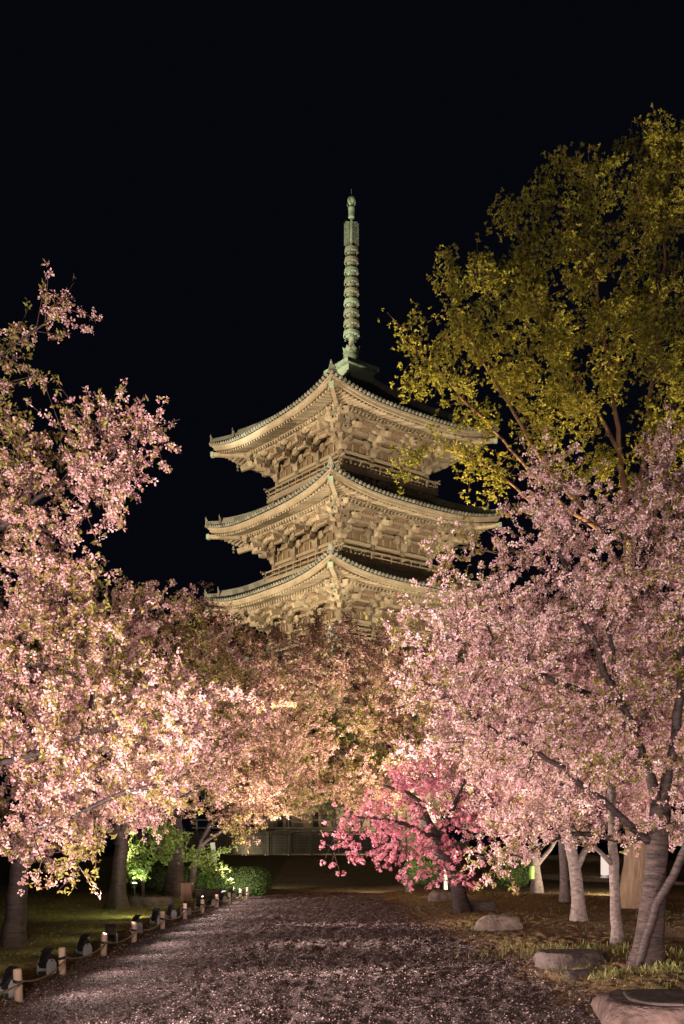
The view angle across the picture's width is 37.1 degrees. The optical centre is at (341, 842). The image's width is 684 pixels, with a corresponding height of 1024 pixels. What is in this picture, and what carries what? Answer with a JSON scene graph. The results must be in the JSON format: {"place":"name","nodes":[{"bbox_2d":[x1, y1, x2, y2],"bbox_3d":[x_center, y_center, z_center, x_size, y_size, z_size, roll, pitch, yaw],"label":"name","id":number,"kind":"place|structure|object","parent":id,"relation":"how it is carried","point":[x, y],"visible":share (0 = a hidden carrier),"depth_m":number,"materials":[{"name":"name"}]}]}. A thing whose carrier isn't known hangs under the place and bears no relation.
{"place":"outdoors","nodes":[
{"label":"outdoors","id":0,"kind":"place"},
{"bbox_2d":[0,855,291,1010],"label":"lawn","id":1,"kind":"structure","parent":0,"point":[272,864],"depth_m":23.27,"materials":[{"name":"green plant"}]},
{"bbox_2d":[0,965,17,996],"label":"floodlight","id":2,"kind":"object","parent":1,"relation":"on","point":[6,982],"visible":0.72,"depth_m":11.29,"materials":[{"name":"black paint"}]},
{"bbox_2d":[13,968,22,1001],"bbox_3d":[-3.497,1.589,11.000,0.113,0.451,0.113,-3,0,45],"label":"fence post","id":3,"kind":"object","parent":1,"relation":"on","point":[17,979],"visible":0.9,"depth_m":10.96,"materials":[{"name":"brown wood"}]},
{"bbox_2d":[0,893,248,993],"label":"rope","id":4,"kind":"object","parent":3,"relation":"attached to","point":[23,981],"visible":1,"depth_m":14.26,"materials":[{"name":"fabric"}]},
{"bbox_2d":[36,947,56,976],"bbox_3d":[-3.823,1.521,13.007,0.243,0.330,0.444,0,0,14],"label":"floodlight","id":5,"kind":"object","parent":1,"relation":"on","point":[46,962],"visible":0.99,"depth_m":13.05,"materials":[{"name":"black paint"}]},
{"bbox_2d":[58,947,65,974],"bbox_3d":[-3.582,1.568,13.046,0.113,0.451,0.113,0,3,33],"label":"fence post","id":6,"kind":"object","parent":1,"relation":"on","point":[62,957],"visible":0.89,"depth_m":13.01,"materials":[{"name":"brown wood"}]},
{"bbox_2d":[74,933,92,956],"bbox_3d":[-3.875,1.524,15.061,0.243,0.330,0.444,0,0,21],"label":"floodlight","id":7,"kind":"object","parent":1,"relation":"on","point":[84,946],"visible":0.91,"depth_m":15.10,"materials":[{"name":"black paint"}]},
{"bbox_2d":[100,933,107,955],"bbox_3d":[-3.555,1.574,15.201,0.113,0.451,0.113,3,0,7],"label":"fence post","id":8,"kind":"object","parent":1,"relation":"on","point":[104,938],"visible":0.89,"depth_m":15.16,"materials":[{"name":"brown wood"}]},
{"bbox_2d":[0,555,229,947],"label":"cherry tree","id":9,"kind":"object","parent":1,"relation":"on","point":[13,931],"visible":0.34,"depth_m":15.82,"materials":[{"name":"pink plant"}]},
{"bbox_2d":[105,924,125,944],"bbox_3d":[-3.778,1.522,16.827,0.243,0.330,0.444,0,0,-41],"label":"floodlight","id":10,"kind":"object","parent":1,"relation":"on","point":[110,929],"visible":0.82,"depth_m":16.86,"materials":[{"name":"black paint"}]},
{"bbox_2d":[0,259,254,898],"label":"cherry tree","id":11,"kind":"object","parent":1,"relation":"on","point":[15,509],"visible":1,"depth_m":10.77,"materials":[{"name":"pink plant"}]},
{"bbox_2d":[131,922,136,941],"bbox_3d":[-3.511,1.564,17.200,0.113,0.451,0.113,0,0,-15],"label":"fence post","id":12,"kind":"object","parent":1,"relation":"on","point":[133,930],"visible":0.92,"depth_m":17.16,"materials":[{"name":"brown wood"}]},
{"bbox_2d":[128,915,142,933],"bbox_3d":[-3.839,1.506,18.713,0.243,0.330,0.444,0,0,24],"label":"floodlight","id":13,"kind":"object","parent":1,"relation":"on","point":[138,921],"visible":0.44,"depth_m":18.76,"materials":[{"name":"black paint"}]},
{"bbox_2d":[128,896,174,906],"bbox_3d":[-5.010,1.615,26.597,1.287,0.404,0.859,0,0,0],"label":"boulder","id":14,"kind":"object","parent":1,"relation":"on","point":[144,901],"visible":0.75,"depth_m":26.22,"materials":[{"name":"stone"}]},
{"bbox_2d":[150,908,160,924],"bbox_3d":[-3.814,1.513,20.705,0.243,0.330,0.444,0,0,8],"label":"floodlight","id":15,"kind":"object","parent":1,"relation":"on","point":[154,916],"visible":0.82,"depth_m":20.76,"materials":[{"name":"black paint"}]},
{"bbox_2d":[159,911,164,929],"bbox_3d":[-3.476,1.561,19.706,0.113,0.451,0.113,0,-3,-40],"label":"fence post","id":16,"kind":"object","parent":1,"relation":"on","point":[162,918],"visible":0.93,"depth_m":19.67,"materials":[{"name":"brown wood"}]},
{"bbox_2d":[165,903,176,918],"bbox_3d":[-3.795,1.515,22.311,0.243,0.330,0.444,0,0,22],"label":"floodlight","id":17,"kind":"object","parent":1,"relation":"on","point":[171,912],"visible":0.88,"depth_m":22.35,"materials":[{"name":"black paint"}]},
{"bbox_2d":[63,568,296,909],"bbox_3d":[-4.748,-2.455,25.658,4.842,8.501,6.184,0,0,-39],"label":"cherry tree","id":18,"kind":"object","parent":1,"relation":"on","point":[116,898],"visible":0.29,"depth_m":24.97,"materials":[{"name":"pink plant"}]},
{"bbox_2d":[126,814,236,895],"bbox_3d":[-4.822,0.460,29.313,3.626,2.580,1.418,0,0,0],"label":"bush","id":19,"kind":"object","parent":1,"relation":"on","point":[172,841],"visible":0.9,"depth_m":29.26,"materials":[{"name":"green plant"}]},
{"bbox_2d":[182,903,186,918],"bbox_3d":[-3.441,1.560,22.305,0.113,0.451,0.113,0,-3,2],"label":"fence post","id":20,"kind":"object","parent":1,"relation":"on","point":[184,908],"visible":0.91,"depth_m":22.27,"materials":[{"name":"brown wood"}]},
{"bbox_2d":[180,901,190,915],"bbox_3d":[-3.694,1.551,23.905,0.243,0.330,0.444,0,0,8],"label":"floodlight","id":21,"kind":"object","parent":1,"relation":"on","point":[188,907],"visible":0.47,"depth_m":23.98,"materials":[{"name":"black paint"}]},
{"bbox_2d":[180,883,192,900],"bbox_3d":[-4.150,1.395,27.200,0.300,0.623,0.250,0,0,0],"label":"wooden box","id":22,"kind":"object","parent":1,"relation":"on","point":[186,891],"visible":0.79,"depth_m":27.09,"materials":[{"name":"brown wood"}]},
{"bbox_2d":[195,896,204,909],"bbox_3d":[-3.593,1.519,25.505,0.243,0.330,0.444,0,0,8],"label":"floodlight","id":23,"kind":"object","parent":1,"relation":"on","point":[197,902],"visible":0.74,"depth_m":25.58,"materials":[{"name":"black paint"}]},
{"bbox_2d":[129,865,271,892],"bbox_3d":[-4.593,1.237,33.299,4.656,0.998,1.261,0,0,0],"label":"hedge","id":24,"kind":"object","parent":1,"relation":"on","point":[156,883],"visible":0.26,"depth_m":32.84,"materials":[{"name":"green plant"}]},
{"bbox_2d":[200,899,204,913],"bbox_3d":[-3.343,1.589,24.403,0.113,0.451,0.113,0,-2,-33],"label":"fence post","id":25,"kind":"object","parent":1,"relation":"on","point":[202,904],"visible":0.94,"depth_m":24.36,"materials":[{"name":"brown wood"}]},
{"bbox_2d":[192,889,222,898],"bbox_3d":[-3.975,1.634,30.396,0.983,0.452,0.719,0,0,0],"label":"boulder","id":26,"kind":"object","parent":1,"relation":"on","point":[205,893],"visible":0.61,"depth_m":30.12,"materials":[{"name":"stone"}]},
{"bbox_2d":[207,894,214,905],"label":"floodlight","id":27,"kind":"object","parent":1,"relation":"on","point":[211,900],"visible":0.86,"depth_m":27.24,"materials":[{"name":"black paint"}]},
{"bbox_2d":[210,842,216,866],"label":"white sign","id":28,"kind":"object","parent":1,"relation":"on","point":[212,845],"visible":0.43,"depth_m":43.95,"materials":[{"name":"white"}]},
{"bbox_2d":[215,894,218,907],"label":"fence post","id":29,"kind":"object","parent":1,"relation":"on","point":[216,900],"visible":0.95,"depth_m":26.16,"materials":[{"name":"brown wood"}]},
{"bbox_2d":[105,580,330,896],"bbox_3d":[-3.762,-3.022,31.054,6.940,9.736,5.914,0,0,0],"label":"cherry tree","id":30,"kind":"object","parent":1,"relation":"on","point":[241,798],"visible":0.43,"depth_m":30.21,"materials":[{"name":"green plant"}]},
{"bbox_2d":[219,891,226,902],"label":"floodlight","id":31,"kind":"object","parent":1,"relation":"on","point":[222,896],"visible":0.84,"depth_m":28.84,"materials":[{"name":"black paint"}]},
{"bbox_2d":[227,892,230,904],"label":"fence post","id":32,"kind":"object","parent":1,"relation":"on","point":[229,897],"visible":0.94,"depth_m":27.74,"materials":[{"name":"brown wood"}]},
{"bbox_2d":[229,888,235,898],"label":"floodlight","id":33,"kind":"object","parent":1,"relation":"on","point":[233,893],"visible":0.43,"depth_m":30.24,"materials":[{"name":"black paint"}]},
{"bbox_2d":[206,866,268,895],"bbox_3d":[-3.336,1.237,32.599,1.983,0.998,1.347,0,0,0],"label":"hedge","id":34,"kind":"object","parent":1,"relation":"on","point":[254,880],"visible":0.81,"depth_m":32.10,"materials":[{"name":"green plant"}]},
{"bbox_2d":[239,889,241,900],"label":"fence post","id":35,"kind":"object","parent":1,"relation":"on","point":[240,893],"visible":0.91,"depth_m":29.56,"materials":[{"name":"brown wood"}]},
{"bbox_2d":[246,887,248,898],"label":"fence post","id":36,"kind":"object","parent":1,"relation":"on","point":[247,892],"visible":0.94,"depth_m":30.57,"materials":[{"name":"brown wood"}]},
{"bbox_2d":[135,831,400,855],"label":"lattice fence","id":37,"kind":"object","parent":1,"relation":"on","point":[289,844],"visible":0.56,"depth_m":62.02,"materials":[{"name":"brown wood"}]},
{"bbox_2d":[0,890,683,1001],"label":"grass","id":38,"kind":"structure","parent":1,"relation":"on","point":[616,972],"depth_m":15.11,"materials":[{"name":"green plant"}]},
{"bbox_2d":[0,891,600,1023],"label":"path","id":39,"kind":"structure","parent":0,"point":[446,971],"depth_m":12.82,"materials":[{"name":"gravel"}]},
{"bbox_2d":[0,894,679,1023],"bbox_3d":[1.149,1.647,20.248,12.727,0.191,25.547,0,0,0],"label":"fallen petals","id":40,"kind":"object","parent":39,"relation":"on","point":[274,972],"visible":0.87,"depth_m":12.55,"materials":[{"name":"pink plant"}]},
{"bbox_2d":[224,771,430,854],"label":"timber hall","id":41,"kind":"structure","parent":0,"point":[316,815],"depth_m":69.08,"materials":[{"name":"paint"}]},
{"bbox_2d":[243,812,254,826],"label":"window","id":42,"kind":"structure","parent":41,"relation":"in","point":[252,815],"depth_m":69.02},
{"bbox_2d":[277,814,291,826],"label":"window","id":43,"kind":"structure","parent":41,"relation":"in","point":[279,823],"depth_m":69.02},
{"bbox_2d":[313,811,326,826],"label":"window","id":44,"kind":"structure","parent":41,"relation":"in","point":[315,823],"depth_m":69.02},
{"bbox_2d":[348,811,361,826],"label":"window","id":45,"kind":"structure","parent":41,"relation":"in","point":[360,822],"depth_m":69.02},
{"bbox_2d":[384,811,397,825],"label":"window","id":46,"kind":"structure","parent":41,"relation":"in","point":[396,815],"depth_m":69.02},
{"bbox_2d":[0,843,683,884],"bbox_3d":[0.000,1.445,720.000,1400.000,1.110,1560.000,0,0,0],"label":"ground","id":47,"kind":"structure","parent":0,"point":[5,862],"depth_m":74.49,"materials":[{"name":"soil"}]},
{"bbox_2d":[192,819,377,855],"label":"handrail","id":48,"kind":"object","parent":47,"relation":"on","point":[288,827],"visible":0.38,"depth_m":64.46,"materials":[{"name":"brown wood"}]},
{"bbox_2d":[204,189,503,853],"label":"pagoda","id":49,"kind":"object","parent":47,"relation":"on","point":[337,525],"visible":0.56,"depth_m":78.72,"materials":[{"name":"wood"}]},
{"bbox_2d":[0,0,683,842],"label":"sky","id":50,"kind":"structure","parent":0,"point":[194,166],"materials":[{"name":"black"}]},
{"bbox_2d":[257,854,683,1021],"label":"moss ground","id":51,"kind":"structure","parent":0,"point":[302,874],"depth_m":23.61,"materials":[{"name":"brown soil"}]},
{"bbox_2d":[181,688,429,865],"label":"cherry tree","id":52,"kind":"object","parent":51,"relation":"on","point":[349,735],"visible":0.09,"depth_m":49.14,"materials":[{"name":"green plant"}]},
{"bbox_2d":[230,606,477,889],"bbox_3d":[0.517,-3.071,33.867,9.324,9.681,5.756,0,0,0],"label":"cherry tree","id":53,"kind":"object","parent":51,"relation":"on","point":[370,692],"visible":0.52,"depth_m":33.26,"materials":[{"name":"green plant"}]},
{"bbox_2d":[405,878,409,892],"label":"marker post","id":54,"kind":"object","parent":51,"relation":"on","point":[406,888],"visible":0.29,"depth_m":32.94,"materials":[{"name":"wood"}]},
{"bbox_2d":[404,853,439,885],"bbox_3d":[3.101,0.954,36.489,1.841,1.224,1.511,0,0,0],"label":"bush","id":55,"kind":"object","parent":51,"relation":"on","point":[409,871],"visible":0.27,"depth_m":35.96,"materials":[{"name":"green plant"}]},
{"bbox_2d":[319,723,550,912],"bbox_3d":[2.414,-0.659,23.090,5.880,4.882,3.312,0,0,0],"label":"cherry tree","id":56,"kind":"object","parent":51,"relation":"on","point":[440,840],"visible":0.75,"depth_m":22.73,"materials":[{"name":"pink plant"}]},
{"bbox_2d":[428,890,451,901],"bbox_3d":[2.753,1.531,28.213,0.746,0.450,0.636,0,0,0],"label":"boulder","id":57,"kind":"object","parent":51,"relation":"on","point":[439,895],"visible":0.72,"depth_m":27.95,"materials":[{"name":"stone"}]},
{"bbox_2d":[444,870,447,889],"bbox_3d":[3.056,1.090,30.000,0.128,1.030,0.128,0,0,0],"label":"marker post","id":58,"kind":"object","parent":51,"relation":"on","point":[446,885],"visible":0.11,"depth_m":29.95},
{"bbox_2d":[469,901,496,910],"bbox_3d":[3.210,1.538,23.896,0.858,0.314,0.650,0,0,0],"label":"boulder","id":59,"kind":"object","parent":51,"relation":"on","point":[483,906],"visible":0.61,"depth_m":23.63,"materials":[{"name":"grey stone"}]},
{"bbox_2d":[474,913,522,931],"bbox_3d":[2.937,1.545,19.102,0.922,0.438,0.701,0,0,0],"label":"boulder","id":60,"kind":"object","parent":51,"relation":"on","point":[497,922],"visible":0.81,"depth_m":18.86,"materials":[{"name":"stone"}]},
{"bbox_2d":[387,644,623,892],"bbox_3d":[5.313,-2.236,31.944,7.858,7.902,4.751,0,0,0],"label":"cherry tree","id":61,"kind":"object","parent":51,"relation":"on","point":[535,877],"visible":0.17,"depth_m":31.60,"materials":[{"name":"pink plant"}]},
{"bbox_2d":[491,857,530,886],"bbox_3d":[5.895,1.009,35.502,1.436,1.122,1.333,0,0,0],"label":"bush","id":62,"kind":"object","parent":51,"relation":"on","point":[519,873],"visible":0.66,"depth_m":35.05,"materials":[{"name":"green plant"}]},
{"bbox_2d":[363,404,683,967],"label":"cherry tree","id":63,"kind":"object","parent":51,"relation":"on","point":[666,563],"visible":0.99,"depth_m":12.63,"materials":[{"name":"pink plant"}]},
{"bbox_2d":[377,102,683,908],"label":"zelkova tree","id":64,"kind":"object","parent":51,"relation":"on","point":[654,198],"visible":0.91,"depth_m":24.63,"materials":[{"name":"green plant"}]},
{"bbox_2d":[415,602,676,921],"bbox_3d":[4.451,-1.659,21.015,5.915,6.805,4.336,0,0,0],"label":"cherry tree","id":65,"kind":"object","parent":51,"relation":"on","point":[578,911],"visible":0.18,"depth_m":20.76,"materials":[{"name":"pink plant"}]},
{"bbox_2d":[437,557,683,943],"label":"cherry tree","id":66,"kind":"object","parent":51,"relation":"on","point":[584,659],"visible":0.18,"depth_m":16.13,"materials":[{"name":"pink plant"}]},
{"bbox_2d":[533,949,608,969],"bbox_3d":[3.120,1.610,13.729,1.044,0.282,0.750,0,0,-11],"label":"boulder","id":67,"kind":"object","parent":51,"relation":"on","point":[558,958],"visible":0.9,"depth_m":13.47,"materials":[{"name":"grey stone"}]},
{"bbox_2d":[477,680,683,901],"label":"cherry tree","id":68,"kind":"object","parent":51,"relation":"on","point":[564,893],"visible":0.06,"depth_m":26.89,"materials":[{"name":"pink plant"}]},
{"bbox_2d":[478,870,683,885],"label":"kerb","id":69,"kind":"structure","parent":51,"relation":"on","point":[679,883],"depth_m":40.95,"materials":[{"name":"grey stone"}]},
{"bbox_2d":[562,968,604,978],"bbox_3d":[3.073,1.651,12.756,0.750,0.110,0.286,0,0,-29],"label":"boulder","id":70,"kind":"object","parent":51,"relation":"on","point":[576,973],"visible":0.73,"depth_m":12.59,"materials":[{"name":"grey stone"}]},
{"bbox_2d":[600,855,608,877],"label":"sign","id":71,"kind":"object","parent":51,"relation":"on","point":[604,869],"visible":0.82,"depth_m":43.86,"materials":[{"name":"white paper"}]},
{"bbox_2d":[591,989,683,1023],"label":"stone slab","id":72,"kind":"structure","parent":51,"relation":"on","point":[648,1006],"depth_m":8.86,"materials":[{"name":"stone"}]},
{"bbox_2d":[474,868,559,876],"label":"side path","id":73,"kind":"structure","parent":0,"point":[477,869],"depth_m":47.08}
]}

